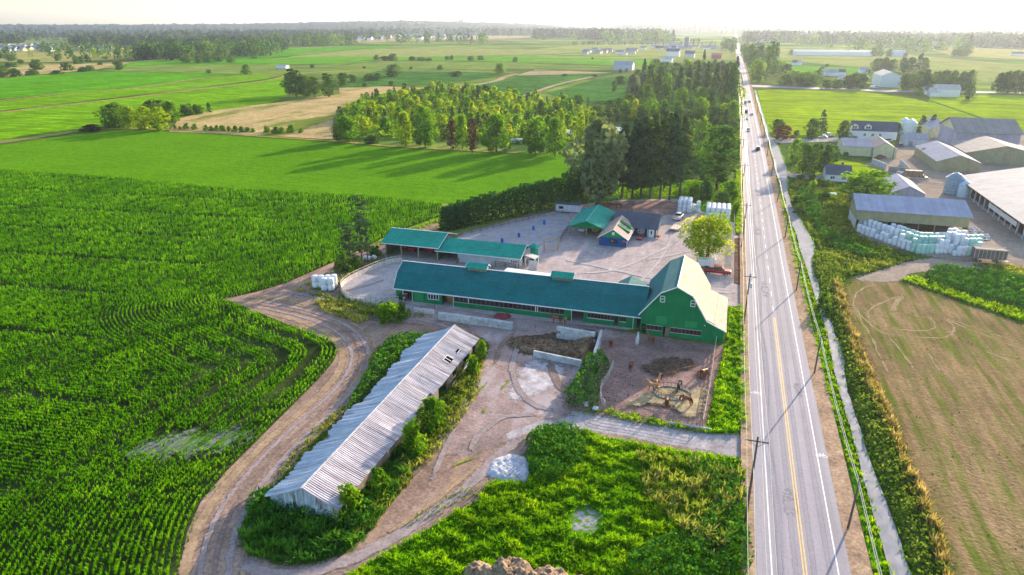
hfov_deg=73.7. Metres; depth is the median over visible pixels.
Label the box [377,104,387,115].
tree
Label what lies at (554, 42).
ground
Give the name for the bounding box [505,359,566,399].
old slab
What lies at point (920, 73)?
tree
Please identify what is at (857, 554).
road shoulder
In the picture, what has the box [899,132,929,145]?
garage
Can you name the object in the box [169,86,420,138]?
dry meadow
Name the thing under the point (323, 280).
wrapped bale
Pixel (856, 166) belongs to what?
lawn
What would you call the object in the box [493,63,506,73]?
tree
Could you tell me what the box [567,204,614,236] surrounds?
carport
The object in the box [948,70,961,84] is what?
tree
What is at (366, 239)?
spruce tree
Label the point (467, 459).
moss line
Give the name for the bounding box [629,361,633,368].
horse
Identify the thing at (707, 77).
fir tree
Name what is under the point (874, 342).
field swath
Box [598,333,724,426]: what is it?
horse yard
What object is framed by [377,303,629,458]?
yard
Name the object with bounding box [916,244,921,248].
wrapped bale
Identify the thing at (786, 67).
tree
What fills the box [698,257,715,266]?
camper trailer
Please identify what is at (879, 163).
bunker wall
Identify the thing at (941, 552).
dry grass
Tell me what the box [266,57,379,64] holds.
green field
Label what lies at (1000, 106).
bright field
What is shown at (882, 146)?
farm shed
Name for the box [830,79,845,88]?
tree
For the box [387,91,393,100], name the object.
tree
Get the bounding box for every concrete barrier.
[533,350,581,366]
[593,330,602,361]
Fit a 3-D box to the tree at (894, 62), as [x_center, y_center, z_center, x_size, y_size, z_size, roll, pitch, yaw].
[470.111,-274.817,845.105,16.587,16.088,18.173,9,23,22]
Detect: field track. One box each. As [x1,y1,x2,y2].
[461,74,515,86]
[522,75,598,95]
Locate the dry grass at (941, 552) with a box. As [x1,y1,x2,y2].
[833,276,955,574]
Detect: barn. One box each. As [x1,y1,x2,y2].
[276,64,288,68]
[393,255,727,342]
[613,61,634,70]
[660,57,672,62]
[666,43,683,47]
[666,48,679,56]
[685,50,694,57]
[711,53,721,58]
[890,50,906,56]
[914,141,981,172]
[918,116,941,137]
[937,117,1023,144]
[947,136,1023,165]
[963,167,1023,239]
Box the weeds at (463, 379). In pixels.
[364,341,486,527]
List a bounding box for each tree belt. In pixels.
[1,40,132,58]
[129,38,288,59]
[264,31,487,45]
[534,29,675,41]
[719,37,776,60]
[776,32,967,51]
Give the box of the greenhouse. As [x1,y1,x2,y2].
[792,49,871,55]
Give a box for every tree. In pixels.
[0,65,11,76]
[3,54,16,60]
[47,70,64,73]
[78,124,101,131]
[92,102,126,127]
[112,61,125,69]
[117,105,139,127]
[131,106,151,129]
[140,99,172,120]
[141,106,170,130]
[161,100,179,121]
[178,56,192,62]
[191,55,203,62]
[200,53,212,62]
[205,102,212,111]
[210,52,226,61]
[225,56,234,62]
[240,64,252,74]
[279,74,291,94]
[280,68,306,96]
[295,74,312,96]
[306,76,321,96]
[318,73,338,96]
[331,115,359,141]
[331,124,339,140]
[333,72,349,85]
[334,222,362,260]
[335,106,346,117]
[343,106,350,115]
[346,194,371,263]
[348,102,361,114]
[350,103,360,119]
[354,200,373,265]
[358,115,369,134]
[365,100,376,112]
[365,118,373,127]
[371,110,381,124]
[374,88,379,99]
[376,96,384,104]
[376,116,392,131]
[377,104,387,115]
[382,64,401,76]
[382,108,387,119]
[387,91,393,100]
[392,94,400,101]
[392,111,414,145]
[393,106,403,117]
[397,88,407,99]
[402,98,409,110]
[406,100,415,110]
[409,103,436,146]
[412,95,420,106]
[417,90,423,102]
[423,89,435,99]
[428,81,435,89]
[428,93,436,101]
[431,99,437,108]
[431,118,438,136]
[434,80,446,88]
[435,112,447,128]
[436,98,443,105]
[439,122,448,139]
[441,99,454,111]
[443,105,453,113]
[444,119,460,148]
[446,113,452,120]
[452,87,459,95]
[452,96,459,105]
[453,113,470,148]
[459,94,464,105]
[461,96,471,106]
[462,107,469,118]
[464,88,470,96]
[465,116,479,152]
[466,111,477,125]
[468,101,477,113]
[469,83,475,90]
[471,89,476,98]
[472,126,480,139]
[474,112,480,126]
[475,84,481,92]
[475,89,480,102]
[477,102,487,111]
[479,84,490,91]
[479,90,488,99]
[479,112,512,151]
[482,93,489,103]
[491,85,497,92]
[491,104,500,111]
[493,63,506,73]
[496,91,502,99]
[496,100,505,110]
[500,90,513,102]
[501,95,510,108]
[501,109,511,121]
[503,123,512,132]
[511,113,521,124]
[512,88,519,96]
[512,104,521,112]
[513,95,523,103]
[517,99,528,109]
[517,124,530,137]
[521,115,550,153]
[523,110,532,119]
[528,91,536,99]
[533,93,542,102]
[536,98,545,116]
[536,115,552,138]
[542,101,547,110]
[542,117,567,155]
[545,109,551,115]
[551,96,561,106]
[551,100,558,115]
[551,110,558,119]
[557,109,566,139]
[558,99,566,107]
[558,100,568,109]
[559,94,566,104]
[562,117,629,204]
[563,114,571,126]
[566,103,574,115]
[567,121,577,137]
[572,93,584,103]
[572,111,585,142]
[575,95,583,104]
[575,104,581,112]
[582,109,589,118]
[585,105,607,117]
[587,110,599,123]
[602,99,615,119]
[611,80,616,90]
[612,97,624,121]
[615,75,627,83]
[617,124,633,197]
[619,93,636,115]
[619,123,626,186]
[620,99,630,120]
[620,118,649,198]
[625,74,640,94]
[629,99,640,117]
[630,115,656,198]
[632,104,649,121]
[634,85,640,98]
[635,69,641,78]
[636,112,664,198]
[640,59,646,86]
[642,63,657,91]
[643,78,654,92]
[643,84,651,95]
[643,99,660,115]
[645,110,675,199]
[648,59,660,72]
[649,104,660,119]
[653,65,664,91]
[656,61,671,75]
[657,103,673,119]
[659,112,677,188]
[659,112,688,199]
[661,72,672,96]
[666,62,684,76]
[668,115,697,196]
[671,100,685,116]
[672,78,682,91]
[672,105,684,124]
[673,67,684,94]
[673,87,689,104]
[677,211,736,257]
[681,58,694,75]
[683,83,693,96]
[684,65,692,94]
[690,63,702,95]
[691,59,703,74]
[692,96,708,117]
[692,116,711,142]
[693,87,709,104]
[697,136,721,164]
[698,124,739,190]
[701,49,705,79]
[701,62,711,91]
[703,105,723,125]
[705,63,715,76]
[707,87,716,103]
[708,62,721,101]
[715,95,729,111]
[718,103,729,123]
[719,62,725,77]
[719,63,729,98]
[719,109,729,132]
[723,61,740,104]
[723,135,741,174]
[724,100,743,123]
[734,56,740,82]
[737,86,747,101]
[740,46,750,62]
[746,43,758,66]
[749,59,766,81]
[750,48,761,70]
[758,43,766,62]
[763,45,773,79]
[767,40,776,77]
[768,118,785,131]
[772,42,779,76]
[773,125,795,139]
[774,74,794,85]
[776,60,786,71]
[780,63,792,72]
[784,70,806,85]
[788,138,802,161]
[791,141,818,173]
[795,71,820,86]
[803,118,821,139]
[807,141,824,172]
[814,69,823,84]
[817,110,827,132]
[818,143,836,172]
[819,79,834,88]
[829,145,840,161]
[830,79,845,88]
[837,120,852,137]
[837,169,903,198]
[839,75,851,88]
[844,72,861,88]
[856,74,868,89]
[869,47,878,55]
[870,58,888,71]
[876,50,883,55]
[882,57,891,70]
[885,49,893,55]
[888,59,898,71]
[895,57,908,72]
[898,72,909,89]
[901,73,919,89]
[906,56,918,71]
[912,53,925,72]
[913,70,926,89]
[914,87,924,95]
[916,115,926,130]
[919,69,931,86]
[920,57,929,71]
[927,70,945,87]
[938,69,952,83]
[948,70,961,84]
[956,45,973,55]
[957,71,970,90]
[964,69,977,90]
[964,84,977,98]
[966,34,974,52]
[990,72,1005,91]
[998,70,1015,91]
[1005,69,1023,92]
[1012,70,1023,92]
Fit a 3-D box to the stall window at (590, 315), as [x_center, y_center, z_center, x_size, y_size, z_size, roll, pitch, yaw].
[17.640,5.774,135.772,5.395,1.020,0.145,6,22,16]
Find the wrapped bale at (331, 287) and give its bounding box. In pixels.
[328,284,334,290]
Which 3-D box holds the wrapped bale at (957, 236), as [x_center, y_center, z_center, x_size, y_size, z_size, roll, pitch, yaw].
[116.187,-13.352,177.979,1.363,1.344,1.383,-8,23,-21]
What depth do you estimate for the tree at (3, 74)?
761.84 m
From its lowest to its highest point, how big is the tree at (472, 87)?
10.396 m
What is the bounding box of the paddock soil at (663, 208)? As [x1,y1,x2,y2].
[594,201,691,214]
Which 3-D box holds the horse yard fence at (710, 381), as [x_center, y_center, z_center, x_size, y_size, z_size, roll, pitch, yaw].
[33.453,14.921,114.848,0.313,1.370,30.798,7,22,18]
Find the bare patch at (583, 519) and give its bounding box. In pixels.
[569,506,602,535]
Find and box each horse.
[549,312,561,322]
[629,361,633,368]
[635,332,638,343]
[644,378,659,390]
[647,330,653,343]
[653,373,660,382]
[664,396,668,408]
[676,380,681,391]
[679,394,692,405]
[700,368,708,376]
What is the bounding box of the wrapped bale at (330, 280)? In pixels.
[327,277,333,284]
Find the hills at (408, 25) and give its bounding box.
[0,20,564,36]
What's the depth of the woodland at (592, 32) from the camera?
3196.80 m
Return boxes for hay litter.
[624,385,707,416]
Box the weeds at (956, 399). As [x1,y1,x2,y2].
[848,279,1023,549]
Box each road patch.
[761,282,768,295]
[783,489,797,516]
[795,384,802,395]
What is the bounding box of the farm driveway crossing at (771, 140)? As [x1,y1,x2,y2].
[762,138,779,142]
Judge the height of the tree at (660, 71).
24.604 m
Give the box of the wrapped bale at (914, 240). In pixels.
[912,238,917,243]
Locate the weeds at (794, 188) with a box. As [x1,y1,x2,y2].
[788,179,914,285]
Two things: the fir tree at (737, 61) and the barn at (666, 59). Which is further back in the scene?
the barn at (666, 59)
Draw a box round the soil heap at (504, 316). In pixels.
[493,313,510,319]
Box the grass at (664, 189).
[605,180,733,215]
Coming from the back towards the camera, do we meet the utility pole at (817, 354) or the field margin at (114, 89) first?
the field margin at (114, 89)
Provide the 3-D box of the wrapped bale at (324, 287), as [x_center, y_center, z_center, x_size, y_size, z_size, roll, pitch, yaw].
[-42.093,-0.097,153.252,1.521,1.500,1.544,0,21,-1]
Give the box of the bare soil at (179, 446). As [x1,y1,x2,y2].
[114,425,263,460]
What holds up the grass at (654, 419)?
on the yard drive
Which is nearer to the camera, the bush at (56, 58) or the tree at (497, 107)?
the tree at (497, 107)
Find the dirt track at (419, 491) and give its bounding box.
[184,223,733,574]
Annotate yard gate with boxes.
[414,307,433,313]
[518,323,533,331]
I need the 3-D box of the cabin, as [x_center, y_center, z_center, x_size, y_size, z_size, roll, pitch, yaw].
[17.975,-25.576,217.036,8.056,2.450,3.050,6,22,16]
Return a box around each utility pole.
[741,204,751,246]
[742,274,756,331]
[744,436,769,521]
[796,260,801,289]
[813,335,826,372]
[847,478,867,528]
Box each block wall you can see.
[438,312,512,329]
[556,326,595,341]
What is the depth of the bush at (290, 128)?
374.65 m
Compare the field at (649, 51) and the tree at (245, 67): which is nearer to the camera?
the tree at (245, 67)
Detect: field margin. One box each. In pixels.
[0,75,235,100]
[0,75,284,112]
[74,128,516,152]
[171,60,392,64]
[255,46,380,58]
[301,70,510,73]
[303,48,411,53]
[408,68,618,70]
[461,61,605,65]
[492,52,684,55]
[533,60,583,60]
[533,66,603,67]
[539,43,661,44]
[779,53,988,65]
[802,64,914,74]
[805,58,952,62]
[927,100,981,117]
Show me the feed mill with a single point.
(686, 41)
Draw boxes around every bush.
[5,62,16,67]
[9,68,21,76]
[24,70,38,74]
[28,59,44,69]
[53,54,60,60]
[59,62,75,69]
[72,57,81,63]
[77,56,84,63]
[77,67,87,71]
[84,54,91,61]
[86,65,94,70]
[178,103,193,115]
[182,123,190,129]
[191,104,204,114]
[191,124,198,129]
[217,125,225,130]
[231,125,237,131]
[237,126,244,131]
[263,126,269,131]
[270,126,280,133]
[286,124,294,132]
[331,481,363,524]
[333,254,353,272]
[348,74,356,82]
[348,255,364,271]
[363,73,374,80]
[363,136,375,143]
[368,245,381,256]
[368,467,393,495]
[369,133,379,143]
[374,73,382,80]
[375,301,383,314]
[377,300,404,323]
[388,53,397,60]
[396,301,410,318]
[399,416,428,456]
[416,395,446,432]
[447,71,461,76]
[467,354,480,374]
[476,339,486,360]
[687,183,700,199]
[699,182,712,199]
[713,191,731,205]
[722,179,739,199]
[731,201,740,215]
[788,195,803,206]
[792,203,805,214]
[796,174,805,178]
[807,174,816,179]
[807,179,817,196]
[816,291,831,309]
[817,178,833,188]
[818,190,837,198]
[822,304,830,317]
[950,49,960,55]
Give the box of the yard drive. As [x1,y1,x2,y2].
[505,410,740,457]
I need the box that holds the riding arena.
[457,214,570,252]
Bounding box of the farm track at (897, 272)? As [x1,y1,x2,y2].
[855,258,1018,281]
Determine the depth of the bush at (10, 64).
932.94 m
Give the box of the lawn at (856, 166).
[794,156,890,180]
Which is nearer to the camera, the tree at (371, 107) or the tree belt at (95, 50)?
the tree at (371, 107)
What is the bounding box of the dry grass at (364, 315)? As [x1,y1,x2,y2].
[314,297,378,322]
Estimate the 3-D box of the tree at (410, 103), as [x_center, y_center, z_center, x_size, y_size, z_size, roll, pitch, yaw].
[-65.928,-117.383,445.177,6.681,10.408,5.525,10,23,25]
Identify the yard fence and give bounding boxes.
[702,336,716,422]
[707,273,731,281]
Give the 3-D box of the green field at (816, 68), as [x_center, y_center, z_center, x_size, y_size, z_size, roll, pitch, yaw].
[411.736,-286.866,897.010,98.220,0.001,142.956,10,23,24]
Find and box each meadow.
[0,59,175,77]
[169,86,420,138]
[356,429,740,574]
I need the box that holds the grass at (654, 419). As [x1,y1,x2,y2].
[605,407,743,434]
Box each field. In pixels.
[0,43,131,61]
[0,71,236,98]
[0,75,274,109]
[0,76,285,139]
[0,129,580,204]
[98,64,289,73]
[125,58,266,65]
[236,45,396,58]
[248,67,492,75]
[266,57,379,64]
[289,62,612,68]
[291,48,532,56]
[339,70,495,87]
[356,36,543,41]
[398,57,619,61]
[448,57,657,64]
[469,72,618,95]
[519,70,605,74]
[533,43,735,58]
[548,75,628,102]
[758,89,976,135]
[779,48,1023,87]
[790,66,858,71]
[844,278,1023,574]
[929,95,1023,130]
[931,47,1023,58]
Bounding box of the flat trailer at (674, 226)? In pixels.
[670,224,680,230]
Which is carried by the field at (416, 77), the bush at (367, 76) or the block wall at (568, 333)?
the bush at (367, 76)
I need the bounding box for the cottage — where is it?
[822,162,852,181]
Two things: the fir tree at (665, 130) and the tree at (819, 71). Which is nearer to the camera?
the fir tree at (665, 130)
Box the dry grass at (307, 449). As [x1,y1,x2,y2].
[273,345,379,484]
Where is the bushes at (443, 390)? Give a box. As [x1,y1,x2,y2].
[237,336,489,566]
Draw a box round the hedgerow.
[572,38,715,44]
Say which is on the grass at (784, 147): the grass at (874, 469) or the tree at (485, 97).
the grass at (874, 469)
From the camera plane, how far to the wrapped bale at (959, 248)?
175.36 m
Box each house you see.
[19,47,27,50]
[615,50,624,53]
[628,50,635,53]
[821,69,828,75]
[828,69,838,75]
[838,69,845,74]
[858,67,868,72]
[923,85,931,94]
[927,87,939,96]
[933,84,961,96]
[1010,52,1023,55]
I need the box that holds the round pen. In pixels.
[340,256,401,303]
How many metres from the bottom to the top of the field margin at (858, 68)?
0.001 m
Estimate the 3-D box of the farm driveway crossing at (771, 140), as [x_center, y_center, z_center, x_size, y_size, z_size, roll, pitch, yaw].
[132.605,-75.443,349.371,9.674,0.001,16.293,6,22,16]
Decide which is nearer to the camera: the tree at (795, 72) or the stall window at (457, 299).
the stall window at (457, 299)
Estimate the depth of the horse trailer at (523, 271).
156.38 m
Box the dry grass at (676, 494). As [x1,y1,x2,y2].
[636,448,745,555]
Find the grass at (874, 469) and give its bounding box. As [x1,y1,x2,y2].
[756,90,915,573]
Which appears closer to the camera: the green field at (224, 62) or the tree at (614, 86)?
the tree at (614, 86)
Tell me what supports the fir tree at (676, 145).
on the grove grass at (653, 197)
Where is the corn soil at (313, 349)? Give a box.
[0,171,440,574]
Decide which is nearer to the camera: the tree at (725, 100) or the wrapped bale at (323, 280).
the wrapped bale at (323, 280)
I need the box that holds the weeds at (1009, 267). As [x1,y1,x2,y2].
[973,262,1023,275]
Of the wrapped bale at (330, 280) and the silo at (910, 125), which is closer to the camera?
the wrapped bale at (330, 280)
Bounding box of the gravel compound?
[380,199,739,329]
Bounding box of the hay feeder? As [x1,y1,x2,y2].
[653,382,691,399]
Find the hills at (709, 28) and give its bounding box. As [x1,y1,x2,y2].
[609,21,1023,33]
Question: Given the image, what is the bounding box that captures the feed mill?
[684,37,690,45]
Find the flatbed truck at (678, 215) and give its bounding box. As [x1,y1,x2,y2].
[672,212,683,220]
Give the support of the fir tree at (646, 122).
on the grove grass at (653, 197)
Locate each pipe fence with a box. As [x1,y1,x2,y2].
[600,360,613,407]
[605,402,703,426]
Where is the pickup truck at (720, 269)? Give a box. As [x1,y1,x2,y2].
[704,264,730,275]
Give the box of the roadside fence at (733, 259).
[729,237,733,281]
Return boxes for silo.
[898,117,908,133]
[902,119,917,132]
[942,172,965,195]
[956,180,970,197]
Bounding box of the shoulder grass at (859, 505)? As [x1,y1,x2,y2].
[779,186,889,574]
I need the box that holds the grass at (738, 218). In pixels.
[734,169,743,233]
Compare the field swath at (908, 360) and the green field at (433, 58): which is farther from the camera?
the green field at (433, 58)
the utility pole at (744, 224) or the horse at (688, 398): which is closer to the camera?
the horse at (688, 398)
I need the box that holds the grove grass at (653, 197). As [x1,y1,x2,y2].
[592,181,735,220]
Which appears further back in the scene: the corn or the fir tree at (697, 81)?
the fir tree at (697, 81)
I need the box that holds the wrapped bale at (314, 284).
[312,282,317,287]
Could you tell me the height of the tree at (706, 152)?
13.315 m
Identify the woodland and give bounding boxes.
[0,28,390,39]
[0,31,289,49]
[239,26,660,38]
[739,28,1023,47]
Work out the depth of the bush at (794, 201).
221.11 m
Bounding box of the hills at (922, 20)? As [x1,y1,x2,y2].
[554,15,1023,28]
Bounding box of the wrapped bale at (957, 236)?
[954,233,960,238]
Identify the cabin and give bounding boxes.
[555,201,581,212]
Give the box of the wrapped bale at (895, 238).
[892,236,898,241]
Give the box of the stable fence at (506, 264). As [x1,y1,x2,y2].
[495,261,516,268]
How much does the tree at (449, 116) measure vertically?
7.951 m
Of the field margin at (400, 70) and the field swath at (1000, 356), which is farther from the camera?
the field margin at (400, 70)
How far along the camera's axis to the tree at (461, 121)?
322.85 m
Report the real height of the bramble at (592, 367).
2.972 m
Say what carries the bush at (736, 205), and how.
on the grove grass at (653, 197)
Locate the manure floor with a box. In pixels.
[509,329,594,355]
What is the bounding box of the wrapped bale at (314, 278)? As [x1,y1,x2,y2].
[311,275,317,281]
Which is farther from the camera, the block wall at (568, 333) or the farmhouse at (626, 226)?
the farmhouse at (626, 226)
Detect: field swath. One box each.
[852,285,955,337]
[855,305,888,371]
[867,296,935,330]
[888,337,914,370]
[890,294,904,311]
[928,353,940,371]
[942,317,1018,348]
[949,319,1016,342]
[982,350,1016,362]
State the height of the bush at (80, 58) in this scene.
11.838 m
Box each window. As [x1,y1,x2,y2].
[428,293,438,299]
[454,297,564,314]
[587,313,613,320]
[619,317,625,321]
[646,325,661,330]
[670,327,700,335]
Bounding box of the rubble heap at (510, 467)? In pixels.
[486,454,529,481]
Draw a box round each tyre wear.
[739,68,782,574]
[740,67,798,574]
[742,69,816,574]
[743,68,832,574]
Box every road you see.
[735,34,850,574]
[752,85,1022,92]
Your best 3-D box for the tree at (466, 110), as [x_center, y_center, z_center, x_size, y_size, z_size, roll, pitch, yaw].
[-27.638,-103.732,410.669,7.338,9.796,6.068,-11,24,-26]
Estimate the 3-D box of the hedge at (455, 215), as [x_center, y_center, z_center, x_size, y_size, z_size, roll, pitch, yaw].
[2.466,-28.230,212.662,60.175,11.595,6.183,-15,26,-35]
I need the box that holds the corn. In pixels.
[0,168,441,574]
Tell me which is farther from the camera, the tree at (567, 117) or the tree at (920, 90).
the tree at (920, 90)
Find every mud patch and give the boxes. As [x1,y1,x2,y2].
[640,356,695,375]
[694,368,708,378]
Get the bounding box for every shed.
[265,324,478,521]
[381,227,454,259]
[837,138,872,156]
[848,193,973,232]
[868,135,897,157]
[871,69,900,87]
[879,173,926,196]
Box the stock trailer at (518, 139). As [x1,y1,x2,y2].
[511,138,521,143]
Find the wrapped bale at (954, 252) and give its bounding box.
[952,250,957,255]
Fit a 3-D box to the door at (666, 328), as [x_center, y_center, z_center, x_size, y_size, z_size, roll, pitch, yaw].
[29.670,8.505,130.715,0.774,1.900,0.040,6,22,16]
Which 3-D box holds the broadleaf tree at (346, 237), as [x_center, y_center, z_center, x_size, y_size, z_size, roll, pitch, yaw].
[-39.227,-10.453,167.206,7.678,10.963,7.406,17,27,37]
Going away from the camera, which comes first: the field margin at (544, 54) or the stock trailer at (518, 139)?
the stock trailer at (518, 139)
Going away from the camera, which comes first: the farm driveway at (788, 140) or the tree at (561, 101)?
the farm driveway at (788, 140)
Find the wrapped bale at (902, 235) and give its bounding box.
[899,233,905,238]
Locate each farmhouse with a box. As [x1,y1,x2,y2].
[597,208,662,247]
[848,120,898,139]
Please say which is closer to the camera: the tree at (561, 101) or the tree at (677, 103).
the tree at (677, 103)
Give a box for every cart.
[903,169,923,179]
[970,245,1009,262]
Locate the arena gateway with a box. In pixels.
[542,238,559,251]
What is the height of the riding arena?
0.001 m
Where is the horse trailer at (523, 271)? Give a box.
[504,268,550,275]
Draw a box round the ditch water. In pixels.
[754,90,911,574]
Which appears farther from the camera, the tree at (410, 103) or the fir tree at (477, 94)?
the fir tree at (477, 94)
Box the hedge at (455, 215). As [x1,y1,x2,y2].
[437,171,592,230]
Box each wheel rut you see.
[177,309,346,574]
[197,306,353,574]
[211,304,361,574]
[224,301,370,574]
[239,434,523,574]
[240,299,378,574]
[248,296,342,315]
[284,292,451,326]
[301,282,377,295]
[311,304,422,324]
[333,444,530,574]
[379,457,485,536]
[430,393,471,479]
[468,413,537,452]
[493,333,512,362]
[508,348,553,411]
[546,363,569,392]
[567,259,732,293]
[579,240,678,273]
[641,227,672,280]
[647,243,734,259]
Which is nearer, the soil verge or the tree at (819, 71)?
the soil verge
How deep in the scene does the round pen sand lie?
157.69 m
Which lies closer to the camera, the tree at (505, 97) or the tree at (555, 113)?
the tree at (555, 113)
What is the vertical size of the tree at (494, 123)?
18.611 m
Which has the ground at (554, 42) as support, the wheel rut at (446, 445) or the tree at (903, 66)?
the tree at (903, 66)
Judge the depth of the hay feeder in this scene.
110.25 m
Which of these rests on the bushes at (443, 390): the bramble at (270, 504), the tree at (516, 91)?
the bramble at (270, 504)
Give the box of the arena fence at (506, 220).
[454,207,554,235]
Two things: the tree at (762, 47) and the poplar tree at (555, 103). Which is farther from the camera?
the tree at (762, 47)
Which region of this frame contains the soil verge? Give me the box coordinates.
[734,238,739,284]
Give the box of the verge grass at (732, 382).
[707,307,740,433]
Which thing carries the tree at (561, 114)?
on the ground at (554, 42)
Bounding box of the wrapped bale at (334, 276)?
[330,274,336,280]
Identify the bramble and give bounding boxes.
[244,485,373,533]
[347,330,429,408]
[525,419,587,483]
[565,349,609,410]
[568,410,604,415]
[619,452,754,574]
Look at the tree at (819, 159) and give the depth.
270.11 m
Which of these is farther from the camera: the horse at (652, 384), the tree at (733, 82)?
the tree at (733, 82)
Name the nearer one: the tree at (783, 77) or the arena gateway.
the arena gateway
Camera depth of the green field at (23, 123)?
493.27 m
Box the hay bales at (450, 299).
[446,296,453,302]
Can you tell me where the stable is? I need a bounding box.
[435,237,539,269]
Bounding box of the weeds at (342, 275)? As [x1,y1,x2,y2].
[296,227,438,317]
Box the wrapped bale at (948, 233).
[946,231,951,236]
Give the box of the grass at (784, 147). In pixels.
[753,89,1023,574]
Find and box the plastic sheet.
[968,226,991,240]
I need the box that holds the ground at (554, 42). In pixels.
[0,34,1023,533]
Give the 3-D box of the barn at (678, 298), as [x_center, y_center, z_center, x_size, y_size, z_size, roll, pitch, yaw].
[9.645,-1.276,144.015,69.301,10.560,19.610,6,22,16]
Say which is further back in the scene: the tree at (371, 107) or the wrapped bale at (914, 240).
the tree at (371, 107)
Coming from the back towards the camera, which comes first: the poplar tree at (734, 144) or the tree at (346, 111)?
the tree at (346, 111)
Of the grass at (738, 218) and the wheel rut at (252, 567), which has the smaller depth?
the wheel rut at (252, 567)
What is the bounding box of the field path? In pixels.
[0,131,84,143]
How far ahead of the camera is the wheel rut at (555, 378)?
115.33 m
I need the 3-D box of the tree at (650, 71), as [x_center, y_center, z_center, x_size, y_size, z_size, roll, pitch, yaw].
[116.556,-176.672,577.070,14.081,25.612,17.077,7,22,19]
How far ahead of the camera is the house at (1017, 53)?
1277.99 m
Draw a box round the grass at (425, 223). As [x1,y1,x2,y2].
[362,213,439,251]
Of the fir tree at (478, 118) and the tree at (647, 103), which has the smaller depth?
the fir tree at (478, 118)
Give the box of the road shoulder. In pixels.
[735,36,872,574]
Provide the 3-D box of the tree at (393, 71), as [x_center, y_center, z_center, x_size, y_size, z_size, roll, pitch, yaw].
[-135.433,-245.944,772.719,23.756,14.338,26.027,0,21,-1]
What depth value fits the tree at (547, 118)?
340.21 m
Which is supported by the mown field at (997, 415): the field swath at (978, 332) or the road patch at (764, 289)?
the field swath at (978, 332)
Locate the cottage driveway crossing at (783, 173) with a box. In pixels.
[772,170,790,175]
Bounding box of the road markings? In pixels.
[738,43,838,574]
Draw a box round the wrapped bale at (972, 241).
[969,238,974,243]
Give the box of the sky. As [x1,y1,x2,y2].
[0,0,1023,24]
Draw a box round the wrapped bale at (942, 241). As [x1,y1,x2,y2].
[939,239,945,244]
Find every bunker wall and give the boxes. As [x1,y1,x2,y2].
[871,158,886,168]
[888,166,908,171]
[899,159,909,168]
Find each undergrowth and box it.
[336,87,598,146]
[625,68,742,174]
[798,187,876,258]
[812,250,949,574]
[924,262,1023,309]
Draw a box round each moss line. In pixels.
[453,457,474,465]
[456,382,486,412]
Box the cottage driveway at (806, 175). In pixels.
[776,173,823,178]
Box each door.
[413,292,423,302]
[529,260,536,269]
[648,230,653,237]
[665,327,668,336]
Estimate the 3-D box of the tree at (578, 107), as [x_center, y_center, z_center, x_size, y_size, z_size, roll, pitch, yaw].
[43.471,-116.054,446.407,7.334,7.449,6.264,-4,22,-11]
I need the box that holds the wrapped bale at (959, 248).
[957,246,962,250]
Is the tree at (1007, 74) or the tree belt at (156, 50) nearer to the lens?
the tree at (1007, 74)
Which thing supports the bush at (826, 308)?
on the grass at (784, 147)
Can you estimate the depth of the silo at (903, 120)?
368.77 m
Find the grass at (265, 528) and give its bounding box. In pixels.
[235,444,420,564]
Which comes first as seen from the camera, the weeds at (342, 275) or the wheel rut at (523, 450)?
the wheel rut at (523, 450)
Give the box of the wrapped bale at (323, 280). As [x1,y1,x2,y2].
[320,277,326,284]
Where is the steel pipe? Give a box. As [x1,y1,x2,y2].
[669,421,710,429]
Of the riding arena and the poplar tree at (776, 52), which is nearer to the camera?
the riding arena
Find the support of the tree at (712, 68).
on the ground at (554, 42)
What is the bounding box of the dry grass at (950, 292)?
[900,274,1023,320]
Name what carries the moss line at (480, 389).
on the yard at (493, 400)
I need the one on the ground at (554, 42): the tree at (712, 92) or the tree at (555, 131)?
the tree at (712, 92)
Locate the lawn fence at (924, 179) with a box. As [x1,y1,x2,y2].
[905,177,944,182]
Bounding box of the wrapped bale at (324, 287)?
[321,284,327,290]
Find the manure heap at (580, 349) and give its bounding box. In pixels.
[506,331,598,359]
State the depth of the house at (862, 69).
826.88 m
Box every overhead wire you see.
[738,88,747,556]
[740,84,766,574]
[741,120,755,574]
[742,92,776,572]
[757,100,881,574]
[759,108,879,574]
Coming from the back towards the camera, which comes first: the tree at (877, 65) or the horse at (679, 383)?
the tree at (877, 65)
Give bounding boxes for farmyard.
[849,131,1023,267]
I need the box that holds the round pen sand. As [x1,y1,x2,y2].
[342,262,400,298]
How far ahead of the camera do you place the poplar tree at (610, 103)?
424.33 m
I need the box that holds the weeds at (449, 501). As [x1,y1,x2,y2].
[404,481,489,525]
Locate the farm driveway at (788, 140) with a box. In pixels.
[780,137,848,142]
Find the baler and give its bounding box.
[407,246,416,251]

